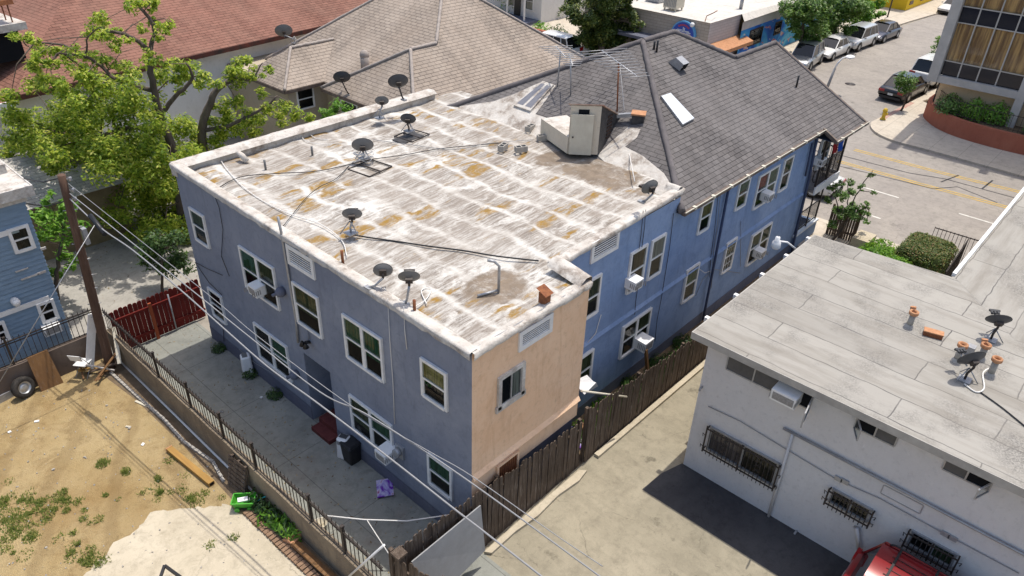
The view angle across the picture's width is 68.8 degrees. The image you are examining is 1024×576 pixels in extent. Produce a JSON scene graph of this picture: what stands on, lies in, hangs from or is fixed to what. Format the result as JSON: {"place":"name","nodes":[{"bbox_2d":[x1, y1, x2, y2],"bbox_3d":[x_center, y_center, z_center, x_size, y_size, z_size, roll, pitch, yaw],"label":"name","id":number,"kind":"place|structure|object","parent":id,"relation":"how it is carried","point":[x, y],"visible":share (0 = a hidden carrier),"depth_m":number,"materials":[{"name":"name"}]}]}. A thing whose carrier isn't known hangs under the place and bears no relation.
{"place":"outdoors","nodes":[
{"label":"outdoors","id":0,"kind":"place"},
{"bbox_2d":[46,136,245,352],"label":"side yard","id":1,"kind":"structure","parent":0,"point":[124,281],"depth_m":28.68,"materials":[{"name":"concrete"}]},
{"bbox_2d":[29,189,91,299],"bbox_3d":[-15.535,-1.347,26.104,2.772,4.508,1.684,27,40,34],"label":"tree","id":2,"kind":"object","parent":1,"relation":"on","point":[41,216],"visible":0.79,"depth_m":25.63,"materials":[{"name":"green plant"}]},
{"bbox_2d":[0,142,132,260],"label":"garage","id":3,"kind":"structure","parent":1,"relation":"on","point":[24,167],"depth_m":29.88,"materials":[{"name":"beige"}]},
{"bbox_2d":[0,0,225,245],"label":"tree","id":4,"kind":"object","parent":1,"relation":"on","point":[148,187],"visible":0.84,"depth_m":28.07,"materials":[{"name":"green plant"}]},
{"bbox_2d":[133,227,196,292],"bbox_3d":[-12.587,-1.040,27.162,2.908,2.965,1.549,27,40,34],"label":"dark shrub","id":5,"kind":"object","parent":1,"relation":"on","point":[177,260],"visible":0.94,"depth_m":26.91,"materials":[{"name":"green plant"}]},
{"bbox_2d":[176,55,315,151],"bbox_3d":[-11.252,-7.110,31.427,5.745,5.359,2.254,2,32,0],"label":"second tree","id":6,"kind":"object","parent":1,"relation":"on","point":[235,72],"visible":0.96,"depth_m":31.30,"materials":[{"name":"green plant"}]},
{"bbox_2d":[0,358,299,575],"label":"dirt yard","id":7,"kind":"structure","parent":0,"point":[56,419],"depth_m":20.45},
{"bbox_2d":[10,376,35,397],"bbox_3d":[-14.879,3.022,22.753,0.339,0.674,0.670,15,35,20],"label":"spare tyre","id":8,"kind":"object","parent":7,"relation":"on","point":[22,386],"visible":1,"depth_m":22.68,"materials":[{"name":"rubber"}]},
{"bbox_2d":[27,349,63,391],"bbox_3d":[-14.413,2.539,23.075,0.340,1.160,0.641,27,40,34],"label":"plywood sheet","id":9,"kind":"object","parent":7,"relation":"on","point":[45,371],"visible":1,"depth_m":23.06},
{"bbox_2d":[77,367,96,371],"bbox_3d":[-13.445,2.582,24.054,0.120,0.480,0.985,20,37,26],"label":"scrap board","id":10,"kind":"object","parent":7,"relation":"on","point":[80,370],"visible":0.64,"depth_m":23.70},
{"bbox_2d":[85,313,95,369],"bbox_3d":[-13.294,1.701,23.604,0.044,1.918,0.848,22,37,28],"label":"white board","id":11,"kind":"object","parent":10,"relation":"on","point":[90,342],"visible":0.71,"depth_m":23.58,"materials":[{"name":"paint"}]},
{"bbox_2d":[0,453,239,569],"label":"grass","id":12,"kind":"structure","parent":7,"relation":"on","point":[62,498],"depth_m":19.16,"materials":[{"name":"plant"}]},
{"bbox_2d":[166,445,214,486],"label":"timber beam","id":13,"kind":"structure","parent":7,"relation":"on","point":[193,468],"depth_m":20.54,"materials":[{"name":"wood"}]},
{"bbox_2d":[243,510,319,575],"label":"brick edging","id":14,"kind":"object","parent":7,"relation":"on","point":[292,555],"visible":0.98,"depth_m":18.44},
{"bbox_2d":[84,504,305,575],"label":"yard concrete","id":15,"kind":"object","parent":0,"point":[185,554],"visible":1,"depth_m":18.38,"materials":[{"name":"concrete"}]},
{"bbox_2d":[96,357,338,575],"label":"garden bed","id":16,"kind":"object","parent":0,"point":[129,379],"visible":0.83,"depth_m":21.91,"materials":[{"name":"soil"}]},
{"bbox_2d":[57,173,115,368],"bbox_3d":[-12.633,-0.262,22.377,0.759,6.762,0.299,0,32,-3],"label":"utility pole","id":17,"kind":"object","parent":16,"relation":"on","point":[95,307],"visible":0.98,"depth_m":22.04,"materials":[{"name":"brown wood"}]},
{"bbox_2d":[69,198,541,575],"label":"overhead cable","id":18,"kind":"object","parent":17,"relation":"attached to","point":[429,489],"visible":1,"depth_m":15.37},
{"bbox_2d":[69,193,599,575],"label":"overhead cable","id":19,"kind":"object","parent":17,"relation":"attached to","point":[553,542],"visible":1,"depth_m":14.41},
{"bbox_2d":[68,183,602,566],"bbox_3d":[-5.391,0.817,16.029,17.768,1.057,0.018,26,39,32],"label":"overhead cable","id":20,"kind":"object","parent":17,"relation":"attached to","point":[352,406],"visible":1,"depth_m":14.47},
{"bbox_2d":[109,371,224,482],"bbox_3d":[-10.254,3.939,22.128,6.748,0.097,0.260,27,40,33],"label":"bed edging","id":21,"kind":"object","parent":16,"relation":"on","point":[169,425],"visible":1,"depth_m":21.88,"materials":[{"name":"concrete"}]},
{"bbox_2d":[115,356,277,513],"bbox_3d":[-9.585,4.042,21.965,9.600,0.076,0.070,27,40,34],"label":"white pipe","id":22,"kind":"object","parent":16,"relation":"on","point":[182,422],"visible":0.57,"depth_m":22.04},
{"bbox_2d":[228,453,248,492],"bbox_3d":[-7.263,4.965,19.851,0.760,0.965,0.314,24,39,31],"label":"pallet","id":23,"kind":"object","parent":16,"relation":"on","point":[238,474],"visible":0.94,"depth_m":19.76,"materials":[{"name":"brown wood"}]},
{"bbox_2d":[133,320,510,575],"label":"yard slab","id":24,"kind":"structure","parent":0,"point":[351,492],"depth_m":21.33,"materials":[{"name":"concrete"}]},
{"bbox_2d":[109,279,205,346],"bbox_3d":[-11.901,0.916,25.326,0.147,1.648,3.050,27,40,34],"label":"red fence","id":25,"kind":"object","parent":24,"relation":"on","point":[176,302],"visible":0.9,"depth_m":25.34,"materials":[{"name":"wood"}]},
{"bbox_2d":[339,435,360,465],"bbox_3d":[-4.498,4.543,20.899,0.500,0.705,0.440,27,40,34],"label":"trash bin","id":26,"kind":"object","parent":24,"relation":"on","point":[351,449],"visible":1,"depth_m":20.72,"materials":[{"name":"black plastic"}]},
{"bbox_2d":[396,562,442,575],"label":"board fence","id":27,"kind":"object","parent":24,"relation":"on","point":[413,571],"visible":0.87,"depth_m":15.74,"materials":[{"name":"brown wood"}]},
{"bbox_2d":[411,505,484,575],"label":"wall panel","id":28,"kind":"structure","parent":27,"relation":"attached to","point":[458,549],"depth_m":17.09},
{"bbox_2d":[388,418,582,575],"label":"board fence","id":29,"kind":"object","parent":24,"relation":"on","point":[497,522],"visible":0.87,"depth_m":18.81,"materials":[{"name":"brown wood"}]},
{"bbox_2d":[227,0,585,139],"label":"shingled house","id":30,"kind":"structure","parent":0,"point":[440,47],"depth_m":37.30,"materials":[{"name":"grey"}]},
{"bbox_2d":[296,88,315,110],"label":"window","id":31,"kind":"structure","parent":30,"relation":"in","point":[305,98],"depth_m":37.23,"materials":[{"name":"white paint"}]},
{"bbox_2d":[113,16,930,553],"bbox_3d":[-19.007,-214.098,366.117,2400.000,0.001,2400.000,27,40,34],"label":"ground","id":32,"kind":"structure","parent":0,"point":[203,322],"depth_m":26.51,"materials":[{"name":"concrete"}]},
{"bbox_2d":[0,159,72,366],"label":"clapboard house","id":33,"kind":"structure","parent":32,"relation":"on","point":[27,287],"depth_m":22.94,"materials":[{"name":"blue paint"}]},
{"bbox_2d":[6,223,35,253],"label":"window","id":34,"kind":"structure","parent":33,"relation":"in","point":[22,241],"depth_m":22.43,"materials":[{"name":"white paint"}]},
{"bbox_2d":[36,298,59,324],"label":"window","id":35,"kind":"structure","parent":33,"relation":"in","point":[50,313],"depth_m":23.85,"materials":[{"name":"white paint"}]},
{"bbox_2d":[0,308,102,394],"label":"iron fence","id":36,"kind":"object","parent":32,"relation":"on","point":[60,352],"visible":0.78,"depth_m":23.30,"materials":[{"name":"metal"}]},
{"bbox_2d":[0,0,368,162],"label":"red roofed building","id":37,"kind":"structure","parent":32,"relation":"on","point":[213,37],"depth_m":37.62,"materials":[{"name":"brown"}]},
{"bbox_2d":[102,308,382,575],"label":"boundary fence","id":38,"kind":"object","parent":32,"relation":"on","point":[334,554],"visible":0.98,"depth_m":19.55,"materials":[{"name":"black metal"}]},
{"bbox_2d":[169,29,869,520],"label":"apartment house","id":39,"kind":"structure","parent":32,"relation":"on","point":[713,141],"depth_m":22.08,"materials":[{"name":"paint"}]},
{"bbox_2d":[188,206,210,248],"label":"window","id":40,"kind":"structure","parent":39,"relation":"in","point":[198,222],"depth_m":22.70,"materials":[{"name":"glass"}]},
{"bbox_2d":[207,286,227,325],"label":"window","id":41,"kind":"structure","parent":39,"relation":"in","point":[211,292],"depth_m":24.18,"materials":[{"name":"white paint"}]},
{"bbox_2d":[237,245,280,310],"bbox_3d":[-7.131,-0.289,21.106,1.789,1.408,0.110,27,40,34],"label":"window","id":42,"kind":"structure","parent":39,"relation":"in","point":[253,267],"depth_m":21.03,"materials":[{"name":"glass"}]},
{"bbox_2d":[252,322,292,382],"bbox_3d":[-7.189,1.923,22.483,1.789,1.337,0.110,27,40,34],"label":"window","id":43,"kind":"structure","parent":39,"relation":"in","point":[259,331],"depth_m":22.50,"materials":[{"name":"white paint"}]},
{"bbox_2d":[291,281,323,339],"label":"window","id":44,"kind":"structure","parent":39,"relation":"in","point":[307,306],"depth_m":19.80,"materials":[{"name":"white paint"}]},
{"bbox_2d":[340,208,361,236],"bbox_3d":[-4.083,-1.777,19.203,0.494,0.739,0.623,13,34,17],"label":"satellite dish","id":45,"kind":"object","parent":39,"relation":"attached to","point":[351,214],"visible":1,"depth_m":19.04,"materials":[{"name":"black metal"}]},
{"bbox_2d":[341,313,385,383],"bbox_3d":[-3.667,1.483,18.470,1.533,1.355,0.110,27,40,34],"label":"window","id":46,"kind":"structure","parent":39,"relation":"in","point":[363,347],"depth_m":18.47,"materials":[{"name":"white paint"}]},
{"bbox_2d":[348,393,394,460],"bbox_3d":[-3.729,3.696,19.853,1.768,1.262,0.110,27,40,34],"label":"window","id":47,"kind":"structure","parent":39,"relation":"in","point":[374,432],"depth_m":19.89,"materials":[{"name":"glass"}]},
{"bbox_2d":[419,356,448,412],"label":"window","id":48,"kind":"structure","parent":39,"relation":"in","point":[433,380],"depth_m":16.85,"materials":[{"name":"glass"}]},
{"bbox_2d":[426,452,453,501],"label":"window","id":49,"kind":"structure","parent":39,"relation":"in","point":[439,476],"depth_m":18.32,"materials":[{"name":"white paint"}]},
{"bbox_2d":[496,450,519,488],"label":"basement window","id":50,"kind":"structure","parent":39,"relation":"in","point":[511,462],"depth_m":18.36,"materials":[{"name":"pink paint"}]},
{"bbox_2d":[495,360,525,413],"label":"window","id":51,"kind":"structure","parent":39,"relation":"in","point":[510,385],"depth_m":17.03,"materials":[{"name":"metal"}]},
{"bbox_2d":[586,273,602,319],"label":"window","id":52,"kind":"structure","parent":39,"relation":"in","point":[594,294],"depth_m":20.56,"materials":[{"name":"white paint"}]},
{"bbox_2d":[575,48,649,111],"bbox_3d":[3.503,-6.787,25.136,2.000,1.749,2.621,-10,34,-18],"label":"tv antenna","id":53,"kind":"object","parent":39,"relation":"on","point":[615,66],"visible":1,"depth_m":24.95,"materials":[{"name":"metal"}]},
{"bbox_2d":[618,307,652,359],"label":"window","id":54,"kind":"structure","parent":39,"relation":"in","point":[641,323],"depth_m":23.39,"materials":[{"name":"white paint"}]},
{"bbox_2d":[625,243,648,294],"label":"window","id":55,"kind":"structure","parent":39,"relation":"in","point":[637,261],"depth_m":21.73,"materials":[{"name":"white paint"}]},
{"bbox_2d":[646,232,666,280],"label":"window","id":56,"kind":"structure","parent":39,"relation":"in","point":[657,248],"depth_m":22.49,"materials":[{"name":"glass"}]},
{"bbox_2d":[680,261,700,304],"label":"window","id":57,"kind":"structure","parent":39,"relation":"in","point":[690,281],"depth_m":25.25,"materials":[{"name":"white paint"}]},
{"bbox_2d":[696,199,714,235],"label":"window","id":58,"kind":"structure","parent":39,"relation":"in","point":[705,214],"depth_m":24.06,"materials":[{"name":"white paint"}]},
{"bbox_2d":[719,236,737,274],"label":"window","id":59,"kind":"structure","parent":39,"relation":"in","point":[727,260],"depth_m":26.91,"materials":[{"name":"white paint"}]},
{"bbox_2d":[733,177,751,211],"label":"window","id":60,"kind":"structure","parent":39,"relation":"in","point":[743,188],"depth_m":25.64,"materials":[{"name":"white paint"}]},
{"bbox_2d":[744,221,772,266],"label":"window","id":61,"kind":"structure","parent":39,"relation":"in","point":[761,237],"depth_m":28.64,"materials":[{"name":"glass"}]},
{"bbox_2d":[751,163,780,210],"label":"window","id":62,"kind":"structure","parent":39,"relation":"in","point":[767,180],"depth_m":26.91,"materials":[{"name":"glass"}]},
{"bbox_2d":[776,154,794,192],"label":"window","id":63,"kind":"structure","parent":39,"relation":"in","point":[788,162],"depth_m":28.01,"materials":[{"name":"glass"}]},
{"bbox_2d":[485,0,584,24],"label":"white house","id":64,"kind":"structure","parent":32,"relation":"on","point":[529,12],"depth_m":65.98,"materials":[{"name":"paint"}]},
{"bbox_2d":[542,30,582,53],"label":"parked car","id":65,"kind":"object","parent":32,"relation":"on","point":[564,38],"visible":0.08,"depth_m":55.35,"materials":[{"name":"white paint"}]},
{"bbox_2d":[558,0,645,56],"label":"conifer tree","id":66,"kind":"object","parent":32,"relation":"on","point":[596,19],"visible":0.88,"depth_m":54.27,"materials":[{"name":"green plant"}]},
{"bbox_2d":[582,0,841,54],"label":"corner shop","id":67,"kind":"structure","parent":32,"relation":"on","point":[715,23],"depth_m":54.78,"materials":[{"name":"beige paint"}]},
{"bbox_2d":[825,203,863,241],"bbox_3d":[14.524,-2.879,32.729,1.242,1.750,0.175,25,39,31],"label":"garden fence","id":68,"kind":"object","parent":32,"relation":"on","point":[846,233],"visible":0.42,"depth_m":32.76,"materials":[{"name":"brown wood"}]},
{"bbox_2d":[683,187,1023,575],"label":"grey stucco building","id":69,"kind":"structure","parent":32,"relation":"on","point":[890,429],"depth_m":18.35,"materials":[{"name":"white paint"}]},
{"bbox_2d":[700,425,781,490],"bbox_3d":[6.017,4.444,19.668,2.247,0.950,0.208,27,40,34],"label":"window","id":70,"kind":"structure","parent":69,"relation":"in","point":[746,458],"depth_m":19.64,"materials":[{"name":"metal"}]},
{"bbox_2d":[725,356,813,427],"bbox_3d":[6.046,2.444,17.974,2.360,0.460,0.787,27,40,34],"label":"window","id":71,"kind":"structure","parent":69,"relation":"in","point":[734,366],"depth_m":18.40,"materials":[{"name":"glass"}]},
{"bbox_2d":[769,381,803,409],"bbox_3d":[6.516,2.578,17.794,0.628,0.364,0.483,27,40,34],"label":"window air conditioner","id":72,"kind":"object","parent":69,"relation":"attached to","point":[786,395],"depth_m":17.69,"materials":[{"name":"white plastic"}]},
{"bbox_2d":[821,487,875,528],"bbox_3d":[8.090,5.251,17.940,1.247,0.600,0.208,27,40,34],"label":"window","id":73,"kind":"structure","parent":69,"relation":"in","point":[855,508],"depth_m":17.92,"materials":[{"name":"metal"}]},
{"bbox_2d":[853,418,898,446],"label":"window","id":74,"kind":"structure","parent":69,"relation":"in","point":[860,425],"depth_m":16.75,"materials":[{"name":"glass"}]},
{"bbox_2d":[899,529,961,574],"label":"window","id":75,"kind":"structure","parent":69,"relation":"in","point":[917,541],"depth_m":16.86,"materials":[{"name":"metal"}]},
{"bbox_2d":[941,461,992,499],"bbox_3d":[9.407,4.007,15.556,0.945,0.310,0.493,27,40,34],"label":"window","id":76,"kind":"structure","parent":69,"relation":"in","point":[948,467],"depth_m":15.68,"materials":[{"name":"glass"}]},
{"bbox_2d":[954,347,985,384],"bbox_3d":[10.630,1.706,17.434,0.612,0.864,0.671,10,33,13],"label":"satellite dish","id":77,"kind":"object","parent":69,"relation":"on","point":[973,359],"visible":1,"depth_m":17.23,"materials":[{"name":"black metal"}]},
{"bbox_2d":[984,309,1012,343],"bbox_3d":[12.163,0.903,18.833,0.600,0.817,0.625,8,33,10],"label":"satellite dish","id":78,"kind":"object","parent":69,"relation":"on","point":[997,319],"visible":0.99,"depth_m":18.67,"materials":[{"name":"black metal"}]},
{"bbox_2d":[870,0,931,10],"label":"yellow building","id":79,"kind":"structure","parent":32,"relation":"on","point":[904,5],"depth_m":75.31,"materials":[{"name":"paint"}]},
{"bbox_2d":[927,0,1023,127],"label":"office building","id":80,"kind":"structure","parent":32,"relation":"on","point":[979,52],"depth_m":43.29,"materials":[{"name":"concrete"}]},
{"bbox_2d":[946,23,973,62],"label":"window","id":81,"kind":"structure","parent":80,"relation":"in","point":[963,33],"depth_m":43.97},
{"bbox_2d":[964,26,993,65],"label":"window","id":82,"kind":"structure","parent":80,"relation":"in","point":[981,38],"depth_m":43.40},
{"bbox_2d":[983,29,1013,69],"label":"window","id":83,"kind":"structure","parent":80,"relation":"in","point":[1000,43],"depth_m":42.83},
{"bbox_2d":[996,13,1019,30],"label":"window","id":84,"kind":"structure","parent":80,"relation":"in","point":[1006,21],"depth_m":41.93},
{"bbox_2d":[996,72,1023,89],"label":"window","id":85,"kind":"structure","parent":80,"relation":"in","point":[1006,80],"depth_m":42.93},
{"bbox_2d":[1002,33,1023,74],"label":"window","id":86,"kind":"structure","parent":80,"relation":"in","point":[1014,63],"depth_m":42.39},
{"bbox_2d":[483,358,777,575],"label":"parking lot","id":87,"kind":"structure","parent":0,"point":[609,515],"depth_m":19.37,"materials":[{"name":"concrete"}]},
{"bbox_2d":[484,470,586,554],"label":"kerb","id":88,"kind":"structure","parent":87,"relation":"on","point":[538,510],"depth_m":19.66,"materials":[{"name":"concrete"}]},
{"bbox_2d":[594,360,704,458],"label":"kerb","id":89,"kind":"structure","parent":87,"relation":"on","point":[621,434],"depth_m":23.03,"materials":[{"name":"concrete"}]},
{"bbox_2d":[490,249,794,541],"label":"passage soil","id":90,"kind":"structure","parent":0,"point":[668,349],"depth_m":26.08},
{"bbox_2d":[579,339,707,462],"bbox_3d":[4.604,2.651,23.172,0.197,2.025,7.690,27,40,34],"label":"board fence","id":91,"kind":"object","parent":90,"relation":"on","point":[650,391],"visible":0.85,"depth_m":22.22,"materials":[{"name":"brown wood"}]},
{"bbox_2d":[823,172,877,240],"bbox_3d":[14.345,-3.347,31.752,2.500,3.615,1.242,-3,33,-8],"label":"front shrub","id":92,"kind":"object","parent":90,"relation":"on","point":[847,210],"visible":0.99,"depth_m":31.54,"materials":[{"name":"green plant"}]},
{"bbox_2d":[529,0,944,55],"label":"sidewalk","id":93,"kind":"structure","parent":0,"point":[919,12],"depth_m":71.72,"materials":[{"name":"concrete"}]},
{"bbox_2d":[777,0,836,41],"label":"street tree","id":94,"kind":"object","parent":93,"relation":"on","point":[796,13],"visible":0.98,"depth_m":55.56,"materials":[{"name":"green plant"}]},
{"bbox_2d":[823,0,871,35],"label":"street tree","id":95,"kind":"object","parent":93,"relation":"on","point":[845,11],"visible":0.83,"depth_m":59.66,"materials":[{"name":"green plant"}]},
{"bbox_2d":[847,0,888,24],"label":"street tree","id":96,"kind":"object","parent":93,"relation":"on","point":[872,14],"visible":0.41,"depth_m":65.17,"materials":[{"name":"green plant"}]},
{"bbox_2d":[642,463,849,575],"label":"asphalt apron","id":97,"kind":"object","parent":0,"point":[770,543],"visible":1,"depth_m":19.51,"materials":[{"name":"asphalt"}]},
{"bbox_2d":[842,542,950,575],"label":"red car","id":98,"kind":"object","parent":97,"relation":"on","point":[886,559],"visible":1,"depth_m":16.58,"materials":[{"name":"paint"}]},
{"bbox_2d":[797,212,958,265],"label":"sidewalk","id":99,"kind":"structure","parent":0,"point":[820,228],"depth_m":33.32,"materials":[{"name":"concrete"}]},
{"bbox_2d":[811,13,947,134],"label":"side street","id":100,"kind":"structure","parent":0,"point":[868,70],"depth_m":57.28,"materials":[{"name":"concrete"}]},
{"bbox_2d":[789,39,825,70],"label":"parked car","id":101,"kind":"object","parent":100,"relation":"on","point":[809,54],"visible":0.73,"depth_m":55.97,"materials":[{"name":"silver metal"}]},
{"bbox_2d":[823,34,852,60],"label":"parked car","id":102,"kind":"object","parent":100,"relation":"on","point":[836,45],"visible":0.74,"depth_m":58.70,"materials":[{"name":"white paint"}]},
{"bbox_2d":[841,21,878,51],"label":"parked car","id":103,"kind":"object","parent":100,"relation":"on","point":[866,34],"visible":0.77,"depth_m":61.34,"materials":[{"name":"silver metal"}]},
{"bbox_2d":[875,19,902,42],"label":"parked car","id":104,"kind":"object","parent":100,"relation":"on","point":[887,29],"visible":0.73,"depth_m":64.09,"materials":[{"name":"blue paint"}]},
{"bbox_2d":[878,71,928,102],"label":"parked car","id":105,"kind":"object","parent":100,"relation":"on","point":[886,89],"visible":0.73,"depth_m":50.12,"materials":[{"name":"grey paint"}]},
{"bbox_2d":[909,53,938,87],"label":"parked car","id":106,"kind":"object","parent":100,"relation":"on","point":[922,65],"visible":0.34,"depth_m":52.72,"materials":[{"name":"white paint"}]},
{"bbox_2d":[803,132,1023,263],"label":"boulevard","id":107,"kind":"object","parent":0,"point":[913,208],"depth_m":37.74,"materials":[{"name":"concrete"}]},
{"bbox_2d":[837,149,1018,207],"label":"yellow lane lines","id":108,"kind":"object","parent":107,"relation":"on","point":[930,185],"visible":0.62,"depth_m":39.36,"materials":[{"name":"paint"}]},
{"bbox_2d":[892,231,958,274],"bbox_3d":[16.334,-1.021,29.803,1.951,1.851,2.624,27,40,34],"label":"clipped hedge","id":109,"kind":"object","parent":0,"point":[926,250],"visible":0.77,"depth_m":29.07,"materials":[{"name":"green plant"}]},
{"bbox_2d":[870,89,1023,177],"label":"corner sidewalk","id":110,"kind":"structure","parent":0,"point":[910,126],"depth_m":43.63,"materials":[{"name":"concrete"}]},
{"bbox_2d":[893,70,918,110],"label":"young tree","id":111,"kind":"object","parent":110,"relation":"on","point":[902,82],"visible":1,"depth_m":47.13,"materials":[{"name":"green plant"}]},
{"bbox_2d":[923,83,1023,154],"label":"planter wall","id":112,"kind":"structure","parent":110,"relation":"on","point":[1004,137],"depth_m":43.60,"materials":[{"name":"red paint"}]},
{"bbox_2d":[933,92,963,115],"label":"planter plant","id":113,"kind":"object","parent":112,"relation":"in","point":[950,106],"visible":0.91,"depth_m":44.75,"materials":[{"name":"green plant"}]},
{"bbox_2d":[957,97,989,122],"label":"planter plant","id":114,"kind":"object","parent":112,"relation":"in","point":[976,103],"visible":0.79,"depth_m":44.02,"materials":[{"name":"green plant"}]},
{"bbox_2d":[982,100,1013,125],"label":"planter plant","id":115,"kind":"object","parent":112,"relation":"in","point":[1000,115],"visible":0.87,"depth_m":43.49,"materials":[{"name":"green plant"}]},
{"bbox_2d":[932,226,978,276],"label":"iron fence","id":116,"kind":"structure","parent":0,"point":[953,266],"depth_m":30.24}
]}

